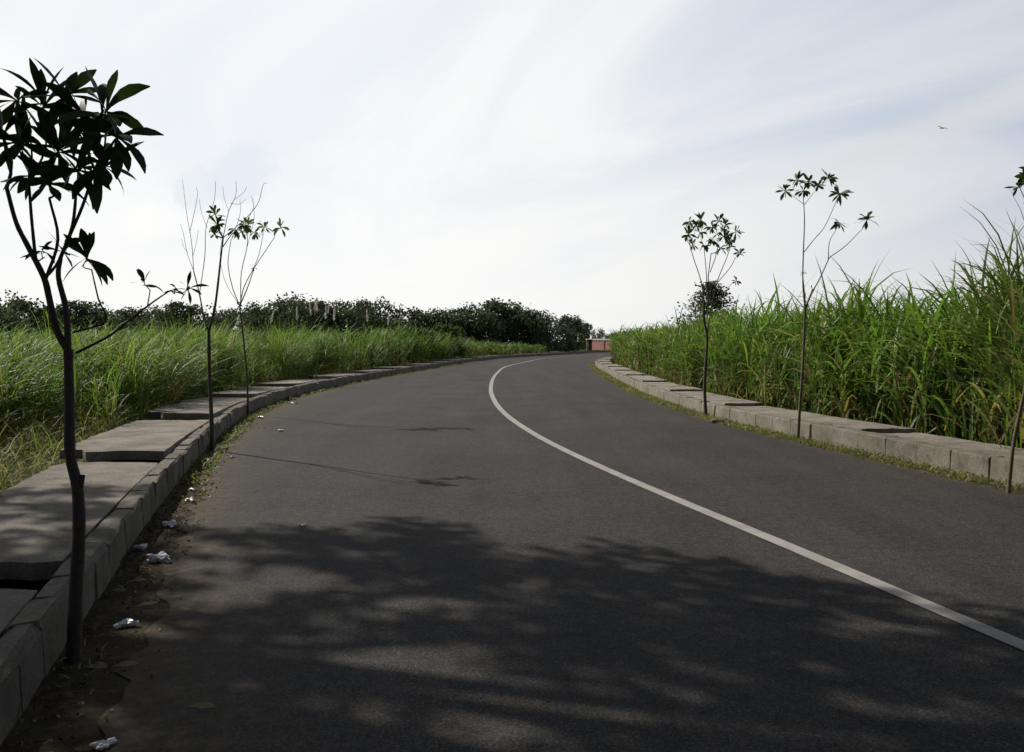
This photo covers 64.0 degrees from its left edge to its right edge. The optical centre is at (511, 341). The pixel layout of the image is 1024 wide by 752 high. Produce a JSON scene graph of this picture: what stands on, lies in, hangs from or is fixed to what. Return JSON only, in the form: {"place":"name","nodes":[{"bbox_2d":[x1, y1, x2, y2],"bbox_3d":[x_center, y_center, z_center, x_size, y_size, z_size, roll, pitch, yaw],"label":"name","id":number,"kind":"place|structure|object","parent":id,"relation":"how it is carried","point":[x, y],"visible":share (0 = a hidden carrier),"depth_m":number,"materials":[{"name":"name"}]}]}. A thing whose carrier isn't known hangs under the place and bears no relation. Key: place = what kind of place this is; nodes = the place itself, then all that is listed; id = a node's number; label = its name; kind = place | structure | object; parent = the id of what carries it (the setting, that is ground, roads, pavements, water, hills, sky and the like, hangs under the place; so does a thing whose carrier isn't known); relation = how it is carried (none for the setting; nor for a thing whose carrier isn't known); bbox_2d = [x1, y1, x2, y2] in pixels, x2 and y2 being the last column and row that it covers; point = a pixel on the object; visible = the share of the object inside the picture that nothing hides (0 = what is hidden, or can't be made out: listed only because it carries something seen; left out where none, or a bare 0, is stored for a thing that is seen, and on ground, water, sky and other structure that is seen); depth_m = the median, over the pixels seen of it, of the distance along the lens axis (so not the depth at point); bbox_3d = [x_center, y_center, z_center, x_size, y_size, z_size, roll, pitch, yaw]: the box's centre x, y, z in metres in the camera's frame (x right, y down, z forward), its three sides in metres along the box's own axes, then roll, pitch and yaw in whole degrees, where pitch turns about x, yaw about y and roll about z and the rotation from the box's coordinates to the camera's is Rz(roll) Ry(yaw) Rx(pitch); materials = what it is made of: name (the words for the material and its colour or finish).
{"place":"outdoors","nodes":[
{"label":"outdoors","id":0,"kind":"place"},
{"bbox_2d":[0,389,161,491],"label":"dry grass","id":1,"kind":"structure","parent":0,"point":[38,437],"depth_m":11.02,"materials":[{"name":"green plant"}]},
{"bbox_2d":[0,352,598,751],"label":"verge","id":2,"kind":"structure","parent":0,"point":[100,698],"depth_m":3.94,"materials":[{"name":"brown soil"}]},
{"bbox_2d":[85,663,106,668],"bbox_3d":[-1.889,1.473,3.717,0.109,0.016,0.038,0,0,0],"label":"fallen leaf","id":3,"kind":"object","parent":2,"relation":"on","point":[99,665],"visible":1,"depth_m":3.72,"materials":[{"name":"brown plant"}]},
{"bbox_2d":[89,737,116,749],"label":"plastic litter","id":4,"kind":"object","parent":2,"relation":"on","point":[102,744],"visible":1,"depth_m":3.00,"materials":[{"name":"white plastic"}]},
{"bbox_2d":[0,58,207,663],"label":"roadside sapling","id":5,"kind":"object","parent":2,"relation":"on","point":[67,109],"visible":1,"depth_m":3.83,"materials":[{"name":"green plant"}]},
{"bbox_2d":[110,588,126,591],"bbox_3d":[-2.335,1.473,4.855,0.108,0.016,0.039,0,0,0],"label":"fallen leaf","id":6,"kind":"object","parent":2,"relation":"on","point":[120,589],"visible":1,"depth_m":4.86,"materials":[{"name":"brown plant"}]},
{"bbox_2d":[112,660,137,666],"bbox_3d":[-1.767,1.473,3.741,0.109,0.016,0.038,0,0,-24],"label":"fallen leaf","id":7,"kind":"object","parent":2,"relation":"on","point":[128,663],"visible":1,"depth_m":3.74,"materials":[{"name":"brown plant"}]},
{"bbox_2d":[113,618,139,628],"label":"plastic litter","id":8,"kind":"object","parent":2,"relation":"on","point":[129,622],"visible":1,"depth_m":4.28,"materials":[{"name":"white plastic"}]},
{"bbox_2d":[3,422,264,751],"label":"gutter debris","id":9,"kind":"object","parent":2,"relation":"on","point":[78,749],"visible":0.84,"depth_m":4.51,"materials":[{"name":"brown soil"}]},
{"bbox_2d":[128,578,146,581],"bbox_3d":[-2.314,1.473,5.064,0.106,0.016,0.040,0,0,0],"label":"fallen leaf","id":10,"kind":"object","parent":2,"relation":"on","point":[139,579],"visible":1,"depth_m":5.06,"materials":[{"name":"brown plant"}]},
{"bbox_2d":[133,544,147,548],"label":"plastic litter","id":11,"kind":"object","parent":2,"relation":"on","point":[142,546],"visible":1,"depth_m":5.88,"materials":[{"name":"plastic"}]},
{"bbox_2d":[138,601,157,605],"bbox_3d":[-2.048,1.473,4.605,0.109,0.016,0.038,0,0,-38],"label":"fallen leaf","id":12,"kind":"object","parent":2,"relation":"on","point":[149,602],"visible":1,"depth_m":4.61,"materials":[{"name":"brown plant"}]},
{"bbox_2d":[145,551,169,562],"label":"plastic litter","id":13,"kind":"object","parent":2,"relation":"on","point":[162,556],"visible":1,"depth_m":5.53,"materials":[{"name":"white plastic"}]},
{"bbox_2d":[162,520,176,527],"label":"plastic litter","id":14,"kind":"object","parent":2,"relation":"on","point":[171,523],"visible":0.99,"depth_m":6.60,"materials":[{"name":"white plastic"}]},
{"bbox_2d":[180,179,263,450],"bbox_3d":[-3.870,-0.357,11.117,1.151,3.775,0.547,0,0,-26],"label":"roadside sapling","id":15,"kind":"object","parent":2,"relation":"on","point":[215,228],"visible":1,"depth_m":11.15,"materials":[{"name":"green plant"}]},
{"bbox_2d":[220,195,288,414],"bbox_3d":[-5.280,-0.754,16.791,1.381,4.568,0.593,0,0,-26],"label":"roadside sapling","id":16,"kind":"object","parent":2,"relation":"on","point":[255,232],"visible":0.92,"depth_m":16.59,"materials":[{"name":"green plant"}]},
{"bbox_2d":[0,346,1019,592],"bbox_3d":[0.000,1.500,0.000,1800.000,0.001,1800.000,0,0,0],"label":"ground","id":17,"kind":"structure","parent":0,"point":[22,584],"depth_m":10.68,"materials":[{"name":"brown soil"}]},
{"bbox_2d":[0,289,34,338],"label":"distant tree","id":18,"kind":"object","parent":17,"relation":"on","point":[10,319],"visible":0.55,"depth_m":68.81,"materials":[{"name":"green plant"}]},
{"bbox_2d":[2,295,63,337],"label":"distant tree","id":19,"kind":"object","parent":17,"relation":"on","point":[26,307],"visible":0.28,"depth_m":74.07,"materials":[{"name":"green plant"}]},
{"bbox_2d":[8,304,80,334],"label":"distant tree","id":20,"kind":"object","parent":17,"relation":"on","point":[30,323],"visible":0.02,"depth_m":78.27,"materials":[{"name":"green plant"}]},
{"bbox_2d":[37,300,119,337],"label":"distant tree","id":21,"kind":"object","parent":17,"relation":"on","point":[81,313],"visible":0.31,"depth_m":78.22,"materials":[{"name":"green plant"}]},
{"bbox_2d":[45,301,134,333],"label":"distant tree","id":22,"kind":"object","parent":17,"relation":"on","point":[122,321],"visible":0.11,"depth_m":81.17,"materials":[{"name":"green plant"}]},
{"bbox_2d":[108,307,153,334],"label":"distant tree","id":23,"kind":"object","parent":17,"relation":"on","point":[120,312],"visible":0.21,"depth_m":84.72,"materials":[{"name":"green plant"}]},
{"bbox_2d":[88,419,185,461],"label":"drain wall","id":24,"kind":"structure","parent":17,"relation":"on","point":[112,460],"depth_m":10.13,"materials":[{"name":"concrete"}]},
{"bbox_2d":[0,589,37,638],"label":"drain slab","id":25,"kind":"structure","parent":24,"relation":"on","point":[13,603],"depth_m":4.03,"materials":[{"name":"concrete"}]},
{"bbox_2d":[0,462,157,580],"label":"drain slab","id":26,"kind":"structure","parent":24,"relation":"on","point":[36,537],"depth_m":6.12,"materials":[{"name":"concrete"}]},
{"bbox_2d":[60,420,208,460],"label":"drain slab","id":27,"kind":"structure","parent":24,"relation":"on","point":[149,440],"depth_m":9.98,"materials":[{"name":"concrete"}]},
{"bbox_2d":[145,397,246,418],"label":"drain slab","id":28,"kind":"structure","parent":24,"relation":"on","point":[196,408],"depth_m":14.58,"materials":[{"name":"concrete"}]},
{"bbox_2d":[212,386,284,397],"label":"drain slab","id":29,"kind":"structure","parent":24,"relation":"on","point":[242,393],"depth_m":19.27,"materials":[{"name":"concrete"}]},
{"bbox_2d":[255,379,327,386],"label":"drain slab","id":30,"kind":"structure","parent":24,"relation":"on","point":[289,383],"depth_m":23.81,"materials":[{"name":"concrete"}]},
{"bbox_2d":[308,373,364,378],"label":"drain slab","id":31,"kind":"structure","parent":24,"relation":"on","point":[330,376],"depth_m":28.78,"materials":[{"name":"concrete"}]},
{"bbox_2d":[344,369,390,372],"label":"drain slab","id":32,"kind":"structure","parent":24,"relation":"on","point":[366,371],"depth_m":33.38,"materials":[{"name":"concrete"}]},
{"bbox_2d":[369,366,408,369],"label":"drain slab","id":33,"kind":"structure","parent":24,"relation":"on","point":[389,367],"depth_m":37.83,"materials":[{"name":"concrete"}]},
{"bbox_2d":[395,363,431,365],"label":"drain slab","id":34,"kind":"structure","parent":24,"relation":"on","point":[413,364],"depth_m":42.91,"materials":[{"name":"concrete"}]},
{"bbox_2d":[419,361,446,362],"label":"drain slab","id":35,"kind":"structure","parent":24,"relation":"on","point":[433,362],"depth_m":48.10,"materials":[{"name":"concrete"}]},
{"bbox_2d":[432,359,459,360],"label":"drain slab","id":36,"kind":"structure","parent":24,"relation":"on","point":[446,360],"depth_m":52.77,"materials":[{"name":"concrete"}]},
{"bbox_2d":[124,305,164,331],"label":"distant tree","id":37,"kind":"object","parent":17,"relation":"on","point":[147,312],"visible":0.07,"depth_m":88.19,"materials":[{"name":"green plant"}]},
{"bbox_2d":[135,300,213,333],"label":"distant tree","id":38,"kind":"object","parent":17,"relation":"on","point":[175,307],"visible":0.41,"depth_m":82.05,"materials":[{"name":"green plant"}]},
{"bbox_2d":[177,303,228,333],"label":"distant tree","id":39,"kind":"object","parent":17,"relation":"on","point":[216,319],"visible":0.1,"depth_m":88.52,"materials":[{"name":"green plant"}]},
{"bbox_2d":[208,307,249,333],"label":"distant tree","id":40,"kind":"object","parent":17,"relation":"on","point":[228,311],"visible":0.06,"depth_m":92.97,"materials":[{"name":"green plant"}]},
{"bbox_2d":[215,301,285,340],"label":"distant tree","id":41,"kind":"object","parent":17,"relation":"on","point":[250,313],"visible":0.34,"depth_m":82.10,"materials":[{"name":"green plant"}]},
{"bbox_2d":[0,307,547,443],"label":"tall grass","id":42,"kind":"structure","parent":17,"relation":"on","point":[169,367],"depth_m":18.26,"materials":[{"name":"green plant"}]},
{"bbox_2d":[243,298,308,336],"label":"distant tree","id":43,"kind":"object","parent":17,"relation":"on","point":[274,305],"visible":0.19,"depth_m":82.80,"materials":[{"name":"green plant"}]},
{"bbox_2d":[244,291,336,338],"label":"distant tree","id":44,"kind":"object","parent":17,"relation":"on","point":[299,303],"visible":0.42,"depth_m":80.39,"materials":[{"name":"green plant"}]},
{"bbox_2d":[0,350,610,744],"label":"kerb","id":45,"kind":"structure","parent":17,"relation":"on","point":[33,640],"depth_m":4.91,"materials":[{"name":"concrete"}]},
{"bbox_2d":[290,298,345,335],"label":"distant tree","id":46,"kind":"object","parent":17,"relation":"on","point":[323,302],"visible":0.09,"depth_m":82.46,"materials":[{"name":"green plant"}]},
{"bbox_2d":[293,298,378,336],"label":"distant tree","id":47,"kind":"object","parent":17,"relation":"on","point":[342,317],"visible":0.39,"depth_m":83.48,"materials":[{"name":"green plant"}]},
{"bbox_2d":[334,334,382,369],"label":"bush","id":48,"kind":"object","parent":17,"relation":"on","point":[361,343],"visible":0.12,"depth_m":41.87,"materials":[{"name":"green plant"}]},
{"bbox_2d":[366,309,369,362],"bbox_3d":[-6.351,0.045,35.982,0.184,2.910,0.165,0,0,33],"label":"reed plume","id":49,"kind":"object","parent":17,"relation":"on","point":[367,317],"visible":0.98,"depth_m":35.99,"materials":[{"name":"beige plant"}]},
{"bbox_2d":[338,299,402,334],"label":"distant tree","id":50,"kind":"object","parent":17,"relation":"on","point":[366,303],"visible":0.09,"depth_m":89.12,"materials":[{"name":"green plant"}]},
{"bbox_2d":[343,296,411,333],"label":"distant tree","id":51,"kind":"object","parent":17,"relation":"on","point":[386,307],"visible":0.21,"depth_m":88.08,"materials":[{"name":"green plant"}]},
{"bbox_2d":[371,331,390,366],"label":"bush","id":52,"kind":"object","parent":17,"relation":"on","point":[378,336],"visible":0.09,"depth_m":45.38,"materials":[{"name":"green plant"}]},
{"bbox_2d":[385,313,389,363],"bbox_3d":[-6.061,0.067,40.017,0.255,2.868,0.171,0,0,26],"label":"reed plume","id":53,"kind":"object","parent":17,"relation":"on","point":[386,338],"visible":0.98,"depth_m":39.99,"materials":[{"name":"beige plant"}]},
{"bbox_2d":[388,328,413,365],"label":"bush","id":54,"kind":"object","parent":17,"relation":"on","point":[395,329],"visible":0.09,"depth_m":49.76,"materials":[{"name":"green plant"}]},
{"bbox_2d":[400,327,417,362],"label":"bush","id":55,"kind":"object","parent":17,"relation":"on","point":[412,334],"visible":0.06,"depth_m":51.08,"materials":[{"name":"green plant"}]},
{"bbox_2d":[388,306,435,331],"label":"distant tree","id":56,"kind":"object","parent":17,"relation":"on","point":[416,314],"visible":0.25,"depth_m":95.31,"materials":[{"name":"green plant"}]},
{"bbox_2d":[396,326,437,363],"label":"bush","id":57,"kind":"object","parent":17,"relation":"on","point":[420,331],"visible":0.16,"depth_m":54.62,"materials":[{"name":"green plant"}]},
{"bbox_2d":[418,329,443,351],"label":"bush","id":58,"kind":"object","parent":17,"relation":"on","point":[434,334],"visible":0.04,"depth_m":58.30,"materials":[{"name":"green plant"}]},
{"bbox_2d":[406,307,471,335],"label":"distant tree","id":59,"kind":"object","parent":17,"relation":"on","point":[438,319],"visible":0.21,"depth_m":96.18,"materials":[{"name":"green plant"}]},
{"bbox_2d":[432,332,449,349],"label":"bush","id":60,"kind":"object","parent":17,"relation":"on","point":[442,335],"visible":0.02,"depth_m":61.92,"materials":[{"name":"green plant"}]},
{"bbox_2d":[432,323,466,359],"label":"bush","id":61,"kind":"object","parent":17,"relation":"on","point":[444,327],"visible":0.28,"depth_m":63.87,"materials":[{"name":"green plant"}]},
{"bbox_2d":[428,307,483,341],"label":"distant tree","id":62,"kind":"object","parent":17,"relation":"on","point":[467,331],"visible":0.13,"depth_m":97.12,"materials":[{"name":"green plant"}]},
{"bbox_2d":[439,302,512,347],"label":"distant tree","id":63,"kind":"object","parent":17,"relation":"on","point":[481,325],"visible":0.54,"depth_m":95.51,"materials":[{"name":"green plant"}]},
{"bbox_2d":[464,297,530,344],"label":"distant tree","id":64,"kind":"object","parent":17,"relation":"on","point":[493,305],"visible":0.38,"depth_m":97.04,"materials":[{"name":"green plant"}]},
{"bbox_2d":[0,361,1023,748],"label":"verge grass","id":65,"kind":"structure","parent":17,"relation":"on","point":[256,413],"depth_m":11.38,"materials":[{"name":"green plant"}]},
{"bbox_2d":[484,301,548,350],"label":"distant tree","id":66,"kind":"object","parent":17,"relation":"on","point":[530,331],"visible":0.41,"depth_m":99.72,"materials":[{"name":"green plant"}]},
{"bbox_2d":[508,309,557,352],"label":"distant tree","id":67,"kind":"object","parent":17,"relation":"on","point":[548,333],"visible":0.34,"depth_m":102.15,"materials":[{"name":"green plant"}]},
{"bbox_2d":[537,313,577,351],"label":"distant tree","id":68,"kind":"object","parent":17,"relation":"on","point":[558,331],"visible":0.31,"depth_m":110.37,"materials":[{"name":"green plant"}]},
{"bbox_2d":[549,314,587,350],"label":"distant tree","id":69,"kind":"object","parent":17,"relation":"on","point":[578,325],"visible":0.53,"depth_m":114.86,"materials":[{"name":"green plant"}]},
{"bbox_2d":[566,315,588,349],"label":"distant tree","id":70,"kind":"object","parent":17,"relation":"on","point":[582,339],"visible":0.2,"depth_m":124.63,"materials":[{"name":"green plant"}]},
{"bbox_2d":[577,323,595,347],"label":"distant tree","id":71,"kind":"object","parent":17,"relation":"on","point":[590,328],"visible":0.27,"depth_m":152.77,"materials":[{"name":"green plant"}]},
{"bbox_2d":[588,340,592,349],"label":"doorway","id":72,"kind":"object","parent":17,"relation":"on","point":[590,345],"visible":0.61,"depth_m":133.70,"materials":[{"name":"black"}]},
{"bbox_2d":[592,327,608,338],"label":"distant tree","id":73,"kind":"object","parent":17,"relation":"on","point":[600,334],"visible":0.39,"depth_m":156.76,"materials":[{"name":"green plant"}]},
{"bbox_2d":[668,279,747,327],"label":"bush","id":74,"kind":"object","parent":17,"relation":"on","point":[718,292],"visible":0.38,"depth_m":59.62,"materials":[{"name":"green plant"}]},
{"bbox_2d":[595,356,1023,486],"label":"kerb","id":75,"kind":"structure","parent":17,"relation":"on","point":[972,462],"depth_m":11.08,"materials":[{"name":"concrete"}]},
{"bbox_2d":[600,190,1023,450],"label":"cane field","id":76,"kind":"structure","parent":17,"relation":"on","point":[956,366],"depth_m":13.26,"materials":[{"name":"green plant"}]},
{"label":"drain wall","id":77,"kind":"structure","parent":17,"relation":"on","visible":0},
{"bbox_2d":[603,364,623,366],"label":"drain slab","id":78,"kind":"structure","parent":77,"relation":"on","point":[611,365],"depth_m":42.06,"materials":[{"name":"concrete"}]},
{"bbox_2d":[609,367,632,370],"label":"drain slab","id":79,"kind":"structure","parent":77,"relation":"on","point":[620,369],"depth_m":36.02,"materials":[{"name":"concrete"}]},
{"bbox_2d":[618,371,645,375],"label":"drain slab","id":80,"kind":"structure","parent":77,"relation":"on","point":[630,373],"depth_m":31.52,"materials":[{"name":"concrete"}]},
{"bbox_2d":[628,375,667,381],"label":"drain slab","id":81,"kind":"structure","parent":77,"relation":"on","point":[645,378],"depth_m":27.35,"materials":[{"name":"concrete"}]},
{"bbox_2d":[644,382,702,391],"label":"drain slab","id":82,"kind":"structure","parent":77,"relation":"on","point":[667,386],"depth_m":21.97,"materials":[{"name":"concrete"}]},
{"bbox_2d":[672,391,762,405],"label":"drain slab","id":83,"kind":"structure","parent":77,"relation":"on","point":[722,400],"depth_m":17.42,"materials":[{"name":"concrete"}]},
{"bbox_2d":[731,406,914,432],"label":"drain slab","id":84,"kind":"structure","parent":77,"relation":"on","point":[849,423],"depth_m":12.78,"materials":[{"name":"concrete"}]},
{"bbox_2d":[881,433,1023,459],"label":"drain slab","id":85,"kind":"structure","parent":77,"relation":"on","point":[958,443],"depth_m":9.97,"materials":[{"name":"concrete"}]},
{"bbox_2d":[0,0,1023,341],"label":"sky","id":86,"kind":"structure","parent":0,"point":[555,156],"materials":[{"name":"white"}]},
{"bbox_2d":[97,352,1023,751],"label":"road","id":87,"kind":"structure","parent":0,"point":[459,562],"depth_m":4.92,"materials":[{"name":"grey asphalt"}]},
{"bbox_2d":[189,702,214,708],"bbox_3d":[-1.254,1.473,3.314,0.109,0.016,0.038,0,0,0],"label":"fallen leaf","id":88,"kind":"object","parent":87,"relation":"on","point":[203,705],"visible":1,"depth_m":3.31,"materials":[{"name":"brown plant"}]},
{"bbox_2d":[489,354,1023,650],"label":"road marking","id":89,"kind":"object","parent":87,"relation":"on","point":[1005,637],"visible":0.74,"depth_m":5.68,"materials":[{"name":"paint"}]},
{"bbox_2d":[586,339,611,349],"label":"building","id":90,"kind":"structure","parent":0,"point":[596,343],"depth_m":147.13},
{"bbox_2d":[590,362,1023,493],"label":"verge","id":91,"kind":"structure","parent":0,"point":[934,472],"depth_m":9.63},
{"bbox_2d":[681,212,745,414],"bbox_3d":[4.107,-0.509,16.203,1.771,4.081,0.628,0,0,-36],"label":"roadside sapling","id":92,"kind":"object","parent":91,"relation":"on","point":[729,241],"visible":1,"depth_m":16.12,"materials":[{"name":"green plant"}]},
{"bbox_2d":[710,418,724,422],"bbox_3d":[3.760,1.457,15.000,0.270,0.118,0.196,0,0,12],"label":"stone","id":93,"kind":"object","parent":91,"relation":"on","point":[714,420],"visible":0.85,"depth_m":14.94,"materials":[{"name":"grey stone"}]},
{"bbox_2d":[775,168,879,438],"bbox_3d":[4.780,-0.549,12.484,1.521,4.161,0.487,0,0,31],"label":"roadside sapling","id":94,"kind":"object","parent":91,"relation":"on","point":[831,178],"visible":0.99,"depth_m":12.49,"materials":[{"name":"green plant"}]},
{"bbox_2d":[1004,166,1023,492],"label":"roadside sapling","id":95,"kind":"object","parent":91,"relation":"on","point":[1020,176],"visible":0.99,"depth_m":8.04,"materials":[{"name":"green plant"}]}
]}

